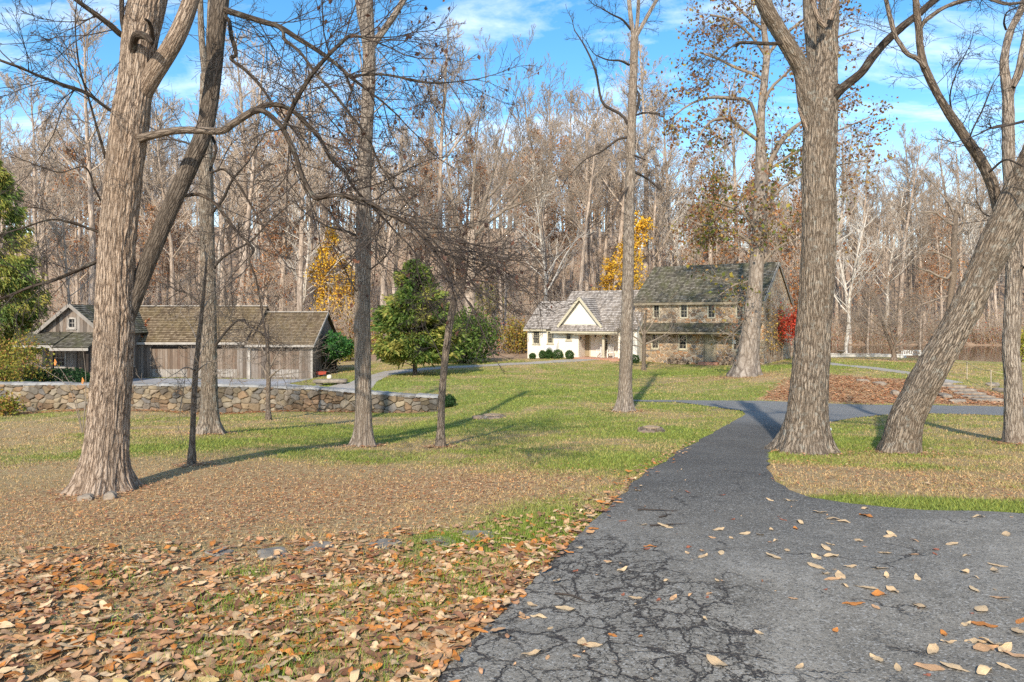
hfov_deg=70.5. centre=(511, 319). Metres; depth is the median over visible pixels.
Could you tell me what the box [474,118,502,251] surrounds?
bare tree
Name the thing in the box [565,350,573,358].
boxwood shrub
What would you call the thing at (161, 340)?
barn
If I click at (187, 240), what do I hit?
bare tree
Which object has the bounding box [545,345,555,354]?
heat pump
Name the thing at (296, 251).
bare tree
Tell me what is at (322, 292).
yellow tree
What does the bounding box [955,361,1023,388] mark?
rope rail
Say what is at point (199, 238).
bare tree
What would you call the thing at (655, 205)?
bare tree
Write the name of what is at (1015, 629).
fallen leaf
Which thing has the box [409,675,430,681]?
fallen leaf
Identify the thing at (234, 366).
door
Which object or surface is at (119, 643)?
leaf litter
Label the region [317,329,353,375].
shrub
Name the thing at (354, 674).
fallen leaf
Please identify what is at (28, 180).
oak tree
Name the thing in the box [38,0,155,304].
bare tree
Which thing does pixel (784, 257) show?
oak tree
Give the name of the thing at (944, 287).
bare tree
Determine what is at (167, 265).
oak tree
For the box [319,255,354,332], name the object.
yellow tree
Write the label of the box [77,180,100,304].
bare tree
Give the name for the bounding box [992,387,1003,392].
rock
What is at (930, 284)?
bare tree
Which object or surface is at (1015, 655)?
fallen leaf
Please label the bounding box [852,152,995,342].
twisted tree
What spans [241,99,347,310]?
oak tree
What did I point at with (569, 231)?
oak tree
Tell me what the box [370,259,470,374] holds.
cedar tree
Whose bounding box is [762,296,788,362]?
shrub
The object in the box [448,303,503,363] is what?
green shrub
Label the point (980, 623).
fallen leaf
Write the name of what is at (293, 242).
bare tree
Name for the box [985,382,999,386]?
rock
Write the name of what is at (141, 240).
bare tree
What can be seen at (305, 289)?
sycamore tree
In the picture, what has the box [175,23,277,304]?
bare tree
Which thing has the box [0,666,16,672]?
fallen leaf
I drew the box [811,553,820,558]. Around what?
fallen leaf
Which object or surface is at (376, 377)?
garden path
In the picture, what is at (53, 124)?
bare tree
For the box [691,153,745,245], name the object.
bare tree
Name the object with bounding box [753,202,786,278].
bare tree
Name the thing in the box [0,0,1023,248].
sky
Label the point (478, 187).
bare tree
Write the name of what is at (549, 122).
bare tree
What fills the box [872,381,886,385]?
rock
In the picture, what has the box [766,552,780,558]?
fallen leaf
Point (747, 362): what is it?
sycamore tree
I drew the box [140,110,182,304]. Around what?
bare tree
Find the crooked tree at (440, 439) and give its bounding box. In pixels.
[395,183,547,447]
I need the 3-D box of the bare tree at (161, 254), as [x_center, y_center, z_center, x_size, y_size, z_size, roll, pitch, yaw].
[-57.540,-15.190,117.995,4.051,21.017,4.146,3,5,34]
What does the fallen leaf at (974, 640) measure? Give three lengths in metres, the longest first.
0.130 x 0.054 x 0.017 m
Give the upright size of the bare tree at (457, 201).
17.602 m
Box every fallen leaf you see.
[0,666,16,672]
[2,671,23,674]
[12,668,23,677]
[16,675,24,681]
[21,675,37,681]
[32,666,52,675]
[43,677,58,681]
[71,671,81,678]
[81,675,98,681]
[98,674,126,681]
[113,678,127,681]
[132,675,143,681]
[133,670,150,681]
[141,678,153,681]
[146,672,159,679]
[197,676,218,681]
[233,670,245,680]
[251,675,266,680]
[272,678,286,681]
[278,675,290,681]
[297,674,321,680]
[311,672,327,681]
[317,677,333,681]
[335,677,349,681]
[350,669,359,681]
[361,672,373,680]
[395,667,405,676]
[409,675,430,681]
[424,677,436,681]
[426,669,439,679]
[521,649,539,654]
[530,613,547,617]
[555,605,574,609]
[577,637,585,644]
[583,642,601,646]
[706,654,727,665]
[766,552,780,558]
[807,562,823,568]
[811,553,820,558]
[821,544,830,550]
[822,553,838,556]
[824,577,840,579]
[835,570,845,579]
[842,601,864,604]
[856,585,877,588]
[870,653,883,661]
[871,589,886,595]
[886,585,898,592]
[894,663,900,670]
[912,603,925,606]
[913,662,944,670]
[914,573,920,580]
[927,643,938,653]
[940,661,969,671]
[960,621,970,625]
[964,637,988,642]
[971,621,997,627]
[973,643,998,651]
[974,605,987,610]
[976,664,991,674]
[979,637,1002,644]
[996,662,1015,669]
[998,642,1011,651]
[1002,531,1009,535]
[1003,650,1023,656]
[1011,627,1023,632]
[1016,617,1023,623]
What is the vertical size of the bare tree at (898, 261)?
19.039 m
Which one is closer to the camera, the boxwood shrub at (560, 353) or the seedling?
the seedling
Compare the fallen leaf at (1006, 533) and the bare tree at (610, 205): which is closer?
the fallen leaf at (1006, 533)
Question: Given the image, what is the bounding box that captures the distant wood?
[8,125,1023,311]
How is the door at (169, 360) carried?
in the barn
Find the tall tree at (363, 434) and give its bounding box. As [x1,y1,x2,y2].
[284,0,426,446]
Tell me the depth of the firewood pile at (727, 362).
54.19 m
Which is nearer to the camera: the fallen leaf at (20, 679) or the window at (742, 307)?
the fallen leaf at (20, 679)
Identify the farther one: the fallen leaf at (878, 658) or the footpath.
the footpath
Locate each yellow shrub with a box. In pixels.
[0,329,61,381]
[0,348,28,381]
[0,389,26,415]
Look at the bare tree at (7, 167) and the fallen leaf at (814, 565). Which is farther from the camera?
the bare tree at (7, 167)
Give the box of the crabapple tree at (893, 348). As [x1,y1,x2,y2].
[832,260,964,360]
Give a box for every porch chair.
[596,344,601,356]
[607,345,613,357]
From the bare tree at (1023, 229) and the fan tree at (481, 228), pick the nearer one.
the fan tree at (481, 228)
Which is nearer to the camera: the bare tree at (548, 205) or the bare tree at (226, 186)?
the bare tree at (548, 205)
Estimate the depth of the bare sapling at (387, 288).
86.42 m
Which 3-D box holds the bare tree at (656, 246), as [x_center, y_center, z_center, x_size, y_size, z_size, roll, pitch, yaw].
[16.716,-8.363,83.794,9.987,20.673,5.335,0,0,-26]
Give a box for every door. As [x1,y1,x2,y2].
[77,351,85,369]
[151,346,186,376]
[198,346,236,376]
[269,347,298,376]
[585,334,590,356]
[703,334,716,361]
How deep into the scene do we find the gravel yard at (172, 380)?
46.78 m
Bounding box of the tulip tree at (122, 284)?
[0,0,577,497]
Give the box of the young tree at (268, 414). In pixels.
[200,295,339,421]
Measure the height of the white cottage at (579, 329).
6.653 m
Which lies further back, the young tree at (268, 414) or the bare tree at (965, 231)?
the bare tree at (965, 231)
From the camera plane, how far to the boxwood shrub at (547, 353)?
59.40 m
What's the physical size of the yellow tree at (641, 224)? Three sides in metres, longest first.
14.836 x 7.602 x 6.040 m
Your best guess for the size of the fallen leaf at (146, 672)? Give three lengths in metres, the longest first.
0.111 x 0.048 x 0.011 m
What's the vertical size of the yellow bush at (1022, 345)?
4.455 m
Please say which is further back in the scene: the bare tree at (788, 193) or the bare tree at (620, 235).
the bare tree at (788, 193)
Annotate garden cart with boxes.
[316,368,330,376]
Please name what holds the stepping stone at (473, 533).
on the ground at (282, 471)
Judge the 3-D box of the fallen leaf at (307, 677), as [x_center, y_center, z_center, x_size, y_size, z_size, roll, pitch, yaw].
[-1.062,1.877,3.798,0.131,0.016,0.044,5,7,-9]
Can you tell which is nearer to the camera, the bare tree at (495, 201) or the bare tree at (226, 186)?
the bare tree at (495, 201)
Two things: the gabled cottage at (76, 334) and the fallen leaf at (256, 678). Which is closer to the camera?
the fallen leaf at (256, 678)
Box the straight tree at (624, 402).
[556,0,684,411]
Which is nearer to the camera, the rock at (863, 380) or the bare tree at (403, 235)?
the rock at (863, 380)
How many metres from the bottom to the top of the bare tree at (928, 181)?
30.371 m
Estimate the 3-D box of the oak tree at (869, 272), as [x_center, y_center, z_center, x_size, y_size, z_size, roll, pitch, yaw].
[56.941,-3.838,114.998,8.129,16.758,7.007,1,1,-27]
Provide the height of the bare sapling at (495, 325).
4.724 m
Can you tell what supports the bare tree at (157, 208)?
on the ground at (282, 471)
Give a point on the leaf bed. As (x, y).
(902, 382)
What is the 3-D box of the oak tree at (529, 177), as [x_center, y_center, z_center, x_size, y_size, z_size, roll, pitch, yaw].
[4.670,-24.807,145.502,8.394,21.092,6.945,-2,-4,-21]
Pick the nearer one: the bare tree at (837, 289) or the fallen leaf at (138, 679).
the fallen leaf at (138, 679)
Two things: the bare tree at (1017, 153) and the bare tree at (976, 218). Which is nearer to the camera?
the bare tree at (1017, 153)
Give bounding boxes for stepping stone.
[204,547,233,555]
[257,546,288,558]
[303,541,334,551]
[369,538,401,548]
[425,537,454,546]
[462,530,493,539]
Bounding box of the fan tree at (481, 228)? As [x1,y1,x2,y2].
[387,23,609,359]
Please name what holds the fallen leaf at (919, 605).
on the driveway
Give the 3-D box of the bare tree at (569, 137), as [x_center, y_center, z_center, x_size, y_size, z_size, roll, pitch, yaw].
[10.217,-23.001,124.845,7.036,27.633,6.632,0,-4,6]
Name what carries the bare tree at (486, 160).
on the ground at (282, 471)
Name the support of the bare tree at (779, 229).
on the ground at (282, 471)
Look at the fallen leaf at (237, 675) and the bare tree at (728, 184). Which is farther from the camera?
the bare tree at (728, 184)
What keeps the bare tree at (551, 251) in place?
on the ground at (282, 471)
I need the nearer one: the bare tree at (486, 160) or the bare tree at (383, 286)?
the bare tree at (383, 286)
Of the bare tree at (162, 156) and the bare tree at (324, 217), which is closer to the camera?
the bare tree at (324, 217)
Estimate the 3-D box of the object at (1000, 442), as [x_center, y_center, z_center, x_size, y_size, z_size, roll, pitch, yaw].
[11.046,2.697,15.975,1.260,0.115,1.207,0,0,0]
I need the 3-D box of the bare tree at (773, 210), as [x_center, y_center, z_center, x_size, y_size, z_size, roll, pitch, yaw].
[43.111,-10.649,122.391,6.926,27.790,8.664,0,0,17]
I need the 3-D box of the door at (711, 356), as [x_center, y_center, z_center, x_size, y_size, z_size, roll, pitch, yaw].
[15.212,2.135,55.656,1.050,2.170,0.150,0,0,33]
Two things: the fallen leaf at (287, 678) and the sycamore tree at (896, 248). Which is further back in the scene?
the sycamore tree at (896, 248)
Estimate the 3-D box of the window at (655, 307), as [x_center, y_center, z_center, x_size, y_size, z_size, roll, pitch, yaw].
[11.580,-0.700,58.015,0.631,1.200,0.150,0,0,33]
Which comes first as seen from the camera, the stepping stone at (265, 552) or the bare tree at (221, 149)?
the stepping stone at (265, 552)
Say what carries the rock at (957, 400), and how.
on the ground at (282, 471)
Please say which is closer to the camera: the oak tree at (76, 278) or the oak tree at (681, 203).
the oak tree at (76, 278)
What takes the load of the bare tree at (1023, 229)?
on the ground at (282, 471)
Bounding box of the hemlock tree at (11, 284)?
[0,160,52,358]
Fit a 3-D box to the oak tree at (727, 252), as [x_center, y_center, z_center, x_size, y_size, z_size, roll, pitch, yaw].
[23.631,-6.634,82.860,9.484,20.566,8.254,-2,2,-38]
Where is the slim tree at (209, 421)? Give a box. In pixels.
[106,0,316,434]
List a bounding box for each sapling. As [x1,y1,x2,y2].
[47,268,63,309]
[132,222,262,465]
[339,295,354,339]
[370,274,391,316]
[488,309,501,344]
[509,288,528,327]
[511,286,533,331]
[518,291,540,327]
[530,267,560,300]
[550,260,572,298]
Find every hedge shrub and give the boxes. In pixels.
[10,369,46,381]
[25,378,38,381]
[26,367,89,382]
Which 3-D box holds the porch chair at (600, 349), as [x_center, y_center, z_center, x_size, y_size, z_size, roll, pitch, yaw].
[7.236,2.551,59.267,0.485,1.050,0.520,0,0,-43]
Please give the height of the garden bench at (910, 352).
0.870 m
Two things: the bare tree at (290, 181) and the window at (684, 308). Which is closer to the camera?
the window at (684, 308)
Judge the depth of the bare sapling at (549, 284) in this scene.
99.90 m
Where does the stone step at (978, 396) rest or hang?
on the ground at (282, 471)
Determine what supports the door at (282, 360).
in the barn
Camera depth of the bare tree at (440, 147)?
81.04 m
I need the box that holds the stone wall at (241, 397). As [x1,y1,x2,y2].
[0,381,437,412]
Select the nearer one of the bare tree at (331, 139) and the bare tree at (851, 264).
the bare tree at (331, 139)
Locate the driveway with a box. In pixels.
[436,400,1023,681]
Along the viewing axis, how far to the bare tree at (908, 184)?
123.66 m
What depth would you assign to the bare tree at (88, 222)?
91.44 m
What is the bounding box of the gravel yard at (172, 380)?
[17,378,308,385]
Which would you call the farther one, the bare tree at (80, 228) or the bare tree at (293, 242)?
the bare tree at (293, 242)
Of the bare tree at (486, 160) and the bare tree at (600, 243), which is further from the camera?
the bare tree at (600, 243)
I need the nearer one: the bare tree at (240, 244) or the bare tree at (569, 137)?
the bare tree at (240, 244)
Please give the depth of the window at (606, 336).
59.70 m
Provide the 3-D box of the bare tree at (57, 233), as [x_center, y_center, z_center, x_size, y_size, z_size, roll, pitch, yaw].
[-35.003,-4.537,56.988,4.004,17.168,8.104,0,0,21]
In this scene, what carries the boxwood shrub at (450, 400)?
on the ground at (282, 471)
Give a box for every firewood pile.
[666,358,689,364]
[719,357,735,364]
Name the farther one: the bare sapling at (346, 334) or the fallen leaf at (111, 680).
the bare sapling at (346, 334)
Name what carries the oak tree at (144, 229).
on the ground at (282, 471)
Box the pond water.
[793,345,1023,361]
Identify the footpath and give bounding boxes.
[830,363,962,382]
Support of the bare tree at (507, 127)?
on the ground at (282, 471)
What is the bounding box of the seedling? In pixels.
[36,346,85,432]
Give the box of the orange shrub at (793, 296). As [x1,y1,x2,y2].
[787,275,798,314]
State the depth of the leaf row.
30.80 m
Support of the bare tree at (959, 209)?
on the ground at (282, 471)
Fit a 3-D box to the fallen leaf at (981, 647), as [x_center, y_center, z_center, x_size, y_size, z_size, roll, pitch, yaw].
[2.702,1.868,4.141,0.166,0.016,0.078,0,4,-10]
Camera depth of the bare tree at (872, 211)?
139.78 m
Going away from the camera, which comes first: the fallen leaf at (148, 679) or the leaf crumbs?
the fallen leaf at (148, 679)
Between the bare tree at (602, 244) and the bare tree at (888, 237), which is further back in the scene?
the bare tree at (888, 237)
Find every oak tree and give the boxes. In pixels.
[9,148,36,254]
[23,179,53,245]
[37,139,97,303]
[62,200,100,287]
[69,184,102,294]
[136,198,175,304]
[137,194,156,250]
[138,216,187,304]
[161,203,199,304]
[221,221,295,309]
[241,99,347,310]
[313,111,385,332]
[388,183,415,259]
[397,128,455,265]
[417,191,443,258]
[434,203,475,285]
[435,130,491,306]
[493,151,520,253]
[506,122,569,310]
[516,142,539,237]
[526,135,599,300]
[547,181,557,238]
[603,190,641,283]
[611,139,640,212]
[649,222,684,266]
[670,153,731,264]
[670,167,750,264]
[681,0,1003,455]
[725,180,788,263]
[729,153,800,291]
[768,188,838,305]
[777,230,794,292]
[839,241,891,344]
[898,254,948,344]
[904,236,932,318]
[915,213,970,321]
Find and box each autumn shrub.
[336,312,383,354]
[338,341,353,361]
[463,282,511,327]
[478,320,510,348]
[497,313,526,353]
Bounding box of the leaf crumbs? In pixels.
[0,414,1023,630]
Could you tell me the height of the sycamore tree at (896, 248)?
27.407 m
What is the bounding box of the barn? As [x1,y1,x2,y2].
[136,305,336,378]
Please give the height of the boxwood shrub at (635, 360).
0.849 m
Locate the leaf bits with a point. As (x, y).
(722, 580)
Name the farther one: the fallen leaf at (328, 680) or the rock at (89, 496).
the rock at (89, 496)
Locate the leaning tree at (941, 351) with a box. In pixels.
[827,0,1023,453]
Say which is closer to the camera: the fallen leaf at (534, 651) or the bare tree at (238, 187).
the fallen leaf at (534, 651)
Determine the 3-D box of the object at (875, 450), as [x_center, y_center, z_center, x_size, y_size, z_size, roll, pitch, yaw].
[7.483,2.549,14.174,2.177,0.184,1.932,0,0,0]
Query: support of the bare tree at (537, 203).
on the ground at (282, 471)
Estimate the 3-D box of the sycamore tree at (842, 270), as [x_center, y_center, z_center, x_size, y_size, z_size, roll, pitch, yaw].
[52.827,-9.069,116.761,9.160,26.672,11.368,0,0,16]
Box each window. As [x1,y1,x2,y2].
[54,351,66,367]
[66,317,76,329]
[532,331,540,344]
[547,331,553,344]
[565,333,571,340]
[605,335,608,351]
[650,334,658,349]
[653,305,659,318]
[678,334,687,350]
[680,305,687,317]
[707,304,715,317]
[731,334,740,351]
[736,304,743,317]
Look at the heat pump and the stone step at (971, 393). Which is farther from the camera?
the heat pump
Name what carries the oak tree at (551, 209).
on the ground at (282, 471)
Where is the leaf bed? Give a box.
[760,373,1023,405]
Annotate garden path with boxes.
[329,359,598,388]
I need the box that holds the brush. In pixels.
[8,215,1023,356]
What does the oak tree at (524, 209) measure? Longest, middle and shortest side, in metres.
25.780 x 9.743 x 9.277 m
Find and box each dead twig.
[555,586,590,602]
[637,506,676,510]
[650,523,685,525]
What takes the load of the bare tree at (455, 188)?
on the ground at (282, 471)
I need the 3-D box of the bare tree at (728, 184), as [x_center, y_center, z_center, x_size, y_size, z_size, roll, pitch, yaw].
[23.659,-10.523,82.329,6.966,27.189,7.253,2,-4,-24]
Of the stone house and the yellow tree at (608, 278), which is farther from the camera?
the yellow tree at (608, 278)
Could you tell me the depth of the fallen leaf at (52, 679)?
3.71 m
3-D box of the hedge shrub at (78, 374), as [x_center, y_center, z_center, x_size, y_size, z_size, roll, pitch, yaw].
[-25.663,3.333,41.278,4.188,1.304,2.078,0,0,0]
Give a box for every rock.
[77,493,94,500]
[103,490,117,499]
[856,379,869,382]
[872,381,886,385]
[890,390,899,394]
[938,392,952,398]
[948,399,965,402]
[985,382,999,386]
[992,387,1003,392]
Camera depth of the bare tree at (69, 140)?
152.15 m
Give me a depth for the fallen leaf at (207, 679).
3.81 m
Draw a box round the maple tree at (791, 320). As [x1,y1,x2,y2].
[775,302,796,360]
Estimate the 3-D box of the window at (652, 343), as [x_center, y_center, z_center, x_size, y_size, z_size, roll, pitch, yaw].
[11.476,1.750,58.054,0.754,1.300,0.200,0,0,33]
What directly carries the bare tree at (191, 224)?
on the ground at (282, 471)
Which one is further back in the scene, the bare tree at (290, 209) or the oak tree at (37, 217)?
the oak tree at (37, 217)
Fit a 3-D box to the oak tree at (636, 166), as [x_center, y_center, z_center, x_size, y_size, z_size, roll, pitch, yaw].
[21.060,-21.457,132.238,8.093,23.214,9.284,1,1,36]
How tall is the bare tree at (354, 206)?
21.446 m
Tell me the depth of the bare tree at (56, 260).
108.45 m
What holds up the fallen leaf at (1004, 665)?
on the driveway
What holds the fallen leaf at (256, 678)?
on the ground at (282, 471)
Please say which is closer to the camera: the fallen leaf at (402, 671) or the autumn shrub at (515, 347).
the fallen leaf at (402, 671)
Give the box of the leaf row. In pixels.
[10,409,430,414]
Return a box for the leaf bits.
[513,477,1010,678]
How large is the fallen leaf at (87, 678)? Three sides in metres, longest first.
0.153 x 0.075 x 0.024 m
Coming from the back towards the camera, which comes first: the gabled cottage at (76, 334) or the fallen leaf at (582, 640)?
the gabled cottage at (76, 334)
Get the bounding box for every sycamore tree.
[80,116,154,244]
[182,176,242,297]
[232,148,289,300]
[247,130,286,258]
[263,183,351,310]
[319,155,407,341]
[504,160,594,300]
[636,174,703,265]
[637,0,900,377]
[639,134,688,263]
[653,197,692,262]
[729,232,751,262]
[778,191,853,284]
[834,195,884,352]
[836,198,870,343]
[842,177,932,334]
[947,186,1002,339]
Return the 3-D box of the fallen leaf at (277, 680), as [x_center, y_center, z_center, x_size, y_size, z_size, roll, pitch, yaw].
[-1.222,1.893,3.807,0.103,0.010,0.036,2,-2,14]
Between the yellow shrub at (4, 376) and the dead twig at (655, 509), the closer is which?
the dead twig at (655, 509)
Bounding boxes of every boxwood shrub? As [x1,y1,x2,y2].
[445,393,456,406]
[529,353,536,358]
[539,350,544,358]
[544,349,552,358]
[552,349,563,358]
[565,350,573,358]
[633,354,639,362]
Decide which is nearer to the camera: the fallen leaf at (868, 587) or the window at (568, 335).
the fallen leaf at (868, 587)
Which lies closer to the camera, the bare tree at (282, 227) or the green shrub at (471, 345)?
the green shrub at (471, 345)
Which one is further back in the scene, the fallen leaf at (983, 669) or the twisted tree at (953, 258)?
the twisted tree at (953, 258)
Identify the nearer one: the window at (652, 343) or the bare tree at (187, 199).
the window at (652, 343)
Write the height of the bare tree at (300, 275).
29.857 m
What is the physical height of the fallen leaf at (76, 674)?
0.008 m
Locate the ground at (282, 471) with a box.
[0,227,1023,681]
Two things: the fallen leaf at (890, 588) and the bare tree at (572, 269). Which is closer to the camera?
the fallen leaf at (890, 588)
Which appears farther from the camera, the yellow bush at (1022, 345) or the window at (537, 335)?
the yellow bush at (1022, 345)
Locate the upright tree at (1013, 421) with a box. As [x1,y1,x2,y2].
[934,0,1023,444]
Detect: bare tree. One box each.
[0,64,99,324]
[0,94,36,335]
[0,100,15,165]
[0,123,77,360]
[0,155,32,255]
[5,104,73,318]
[13,101,71,321]
[30,151,97,303]
[37,163,64,297]
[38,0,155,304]
[43,105,101,304]
[53,127,87,303]
[57,110,79,240]
[60,143,101,281]
[73,136,100,197]
[77,177,102,248]
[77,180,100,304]
[81,124,106,193]
[92,121,107,210]
[96,157,170,259]
[138,91,232,304]
[140,89,185,304]
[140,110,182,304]
[143,127,173,304]
[151,118,170,190]
[158,134,195,290]
[158,167,167,287]
[160,141,198,303]
[165,145,198,299]
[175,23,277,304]
[182,179,198,269]
[184,84,280,304]
[187,175,215,246]
[190,166,223,289]
[213,113,232,282]
[213,125,262,271]
[213,134,257,303]
[215,28,297,304]
[220,155,236,238]
[225,118,259,245]
[227,120,272,232]
[238,121,284,304]
[240,141,264,243]
[264,64,340,310]
[269,132,313,275]
[271,170,295,286]
[276,182,298,310]
[278,171,307,301]
[287,64,347,310]
[288,213,305,307]
[291,179,306,296]
[299,95,340,266]
[305,153,335,256]
[313,161,345,313]
[328,31,406,337]
[329,139,419,275]
[337,112,425,343]
[372,147,409,277]
[374,118,436,337]
[401,174,416,259]
[406,153,447,280]
[416,125,450,237]
[418,17,488,290]
[422,179,444,263]
[434,186,463,311]
[437,143,471,311]
[447,163,464,212]
[448,166,520,313]
[456,110,500,212]
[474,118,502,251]
[474,143,506,280]
[476,150,515,348]
[483,126,521,347]
[499,120,528,241]
[500,83,564,299]
[502,142,529,292]
[502,152,535,248]
[521,84,649,289]
[521,170,563,240]
[528,184,562,281]
[529,85,564,251]
[531,92,579,295]
[540,219,561,300]
[543,88,619,290]
[544,100,611,290]
[554,88,585,252]
[554,108,584,263]
[563,146,610,290]
[569,141,601,295]
[577,122,603,243]
[583,137,616,287]
[584,91,644,209]
[588,200,613,281]
[593,124,643,289]
[595,49,665,289]
[595,99,637,199]
[595,131,625,259]
[598,205,601,251]
[599,32,672,285]
[605,138,643,225]
[609,133,681,267]
[634,131,686,266]
[635,160,698,266]
[636,88,709,265]
[641,172,671,266]
[688,110,748,264]
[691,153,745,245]
[703,73,771,262]
[742,132,792,261]
[746,177,787,249]
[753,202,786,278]
[772,202,794,281]
[773,160,801,348]
[776,164,801,272]
[777,144,843,241]
[784,181,800,300]
[800,123,868,337]
[832,212,856,327]
[836,117,871,252]
[836,159,878,313]
[836,224,857,310]
[837,132,888,336]
[842,195,880,305]
[851,184,885,290]
[852,163,897,341]
[853,190,895,316]
[854,176,886,299]
[879,238,889,275]
[880,128,944,342]
[881,122,932,336]
[883,224,907,337]
[884,233,905,289]
[888,141,941,338]
[888,191,915,318]
[890,227,909,311]
[891,171,934,331]
[902,167,978,326]
[917,138,982,283]
[919,130,978,294]
[921,224,944,314]
[924,254,942,306]
[926,231,936,322]
[938,259,949,306]
[954,138,1002,334]
[956,229,1002,284]
[957,163,1023,340]
[957,214,979,263]
[958,188,987,315]
[964,173,1002,324]
[997,269,1004,308]
[999,126,1023,189]
[1000,137,1023,291]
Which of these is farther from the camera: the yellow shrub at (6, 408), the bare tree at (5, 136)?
the bare tree at (5, 136)
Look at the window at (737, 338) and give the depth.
54.61 m
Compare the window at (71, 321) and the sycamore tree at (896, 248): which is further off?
the sycamore tree at (896, 248)
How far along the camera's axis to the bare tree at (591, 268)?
86.34 m
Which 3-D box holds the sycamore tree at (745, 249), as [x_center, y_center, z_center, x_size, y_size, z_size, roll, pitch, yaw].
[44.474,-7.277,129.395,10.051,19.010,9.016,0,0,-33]
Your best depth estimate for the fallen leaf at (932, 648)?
4.14 m
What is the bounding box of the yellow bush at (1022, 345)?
[1020,327,1023,358]
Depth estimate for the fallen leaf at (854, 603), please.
4.75 m
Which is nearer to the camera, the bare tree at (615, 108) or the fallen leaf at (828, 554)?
the fallen leaf at (828, 554)
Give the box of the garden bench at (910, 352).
[901,350,920,357]
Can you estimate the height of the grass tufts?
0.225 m
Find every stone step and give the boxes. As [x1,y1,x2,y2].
[942,385,966,387]
[948,388,976,391]
[954,391,985,394]
[961,395,995,398]
[969,398,1003,402]
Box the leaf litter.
[0,497,612,681]
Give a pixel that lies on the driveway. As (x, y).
(680, 639)
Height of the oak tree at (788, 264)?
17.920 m
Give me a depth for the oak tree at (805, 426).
13.86 m
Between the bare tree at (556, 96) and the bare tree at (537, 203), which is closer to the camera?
the bare tree at (556, 96)
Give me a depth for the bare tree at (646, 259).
87.98 m
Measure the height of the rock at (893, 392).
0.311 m
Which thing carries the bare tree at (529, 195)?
on the ground at (282, 471)
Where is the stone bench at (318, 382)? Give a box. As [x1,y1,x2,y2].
[313,379,347,385]
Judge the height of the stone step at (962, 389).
0.181 m
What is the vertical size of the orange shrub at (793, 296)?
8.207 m
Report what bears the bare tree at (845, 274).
on the ground at (282, 471)
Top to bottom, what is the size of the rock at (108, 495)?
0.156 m
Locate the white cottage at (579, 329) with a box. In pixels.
[523,290,643,361]
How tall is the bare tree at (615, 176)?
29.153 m
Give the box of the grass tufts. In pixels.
[23,511,575,681]
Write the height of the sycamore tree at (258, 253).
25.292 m
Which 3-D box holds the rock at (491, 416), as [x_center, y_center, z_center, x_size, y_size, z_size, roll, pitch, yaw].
[-0.678,3.367,25.009,1.203,0.215,1.095,0,0,38]
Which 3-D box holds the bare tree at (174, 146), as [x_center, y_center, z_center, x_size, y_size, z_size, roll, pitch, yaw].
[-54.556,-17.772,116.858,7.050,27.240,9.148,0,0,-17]
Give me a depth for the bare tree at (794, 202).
109.78 m
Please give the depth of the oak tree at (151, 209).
72.89 m
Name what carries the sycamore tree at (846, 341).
on the ground at (282, 471)
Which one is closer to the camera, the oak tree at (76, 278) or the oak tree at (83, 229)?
the oak tree at (76, 278)
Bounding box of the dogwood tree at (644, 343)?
[600,292,685,369]
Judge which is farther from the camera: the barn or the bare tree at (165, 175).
the bare tree at (165, 175)
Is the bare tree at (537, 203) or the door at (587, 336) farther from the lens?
the bare tree at (537, 203)
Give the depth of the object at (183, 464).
12.46 m
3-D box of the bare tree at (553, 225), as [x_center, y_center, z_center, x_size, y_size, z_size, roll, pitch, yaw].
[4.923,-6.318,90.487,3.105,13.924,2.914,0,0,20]
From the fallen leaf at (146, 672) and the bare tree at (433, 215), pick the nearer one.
the fallen leaf at (146, 672)
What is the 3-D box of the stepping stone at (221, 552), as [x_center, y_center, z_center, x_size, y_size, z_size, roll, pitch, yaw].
[-2.472,1.990,6.144,0.205,0.075,0.193,0,0,37]
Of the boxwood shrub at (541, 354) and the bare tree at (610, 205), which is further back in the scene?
the bare tree at (610, 205)
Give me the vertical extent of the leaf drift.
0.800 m
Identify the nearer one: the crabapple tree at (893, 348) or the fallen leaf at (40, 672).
the fallen leaf at (40, 672)
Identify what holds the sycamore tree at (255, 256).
on the ground at (282, 471)
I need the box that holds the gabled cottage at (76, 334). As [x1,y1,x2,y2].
[13,304,147,381]
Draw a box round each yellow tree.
[303,223,354,324]
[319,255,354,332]
[588,256,620,290]
[607,210,657,289]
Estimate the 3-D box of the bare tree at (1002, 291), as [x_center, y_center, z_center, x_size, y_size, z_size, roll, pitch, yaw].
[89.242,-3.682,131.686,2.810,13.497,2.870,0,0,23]
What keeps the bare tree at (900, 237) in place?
on the ground at (282, 471)
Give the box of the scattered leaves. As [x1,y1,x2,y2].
[0,490,609,565]
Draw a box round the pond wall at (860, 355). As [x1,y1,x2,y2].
[831,353,905,357]
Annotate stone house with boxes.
[634,262,792,364]

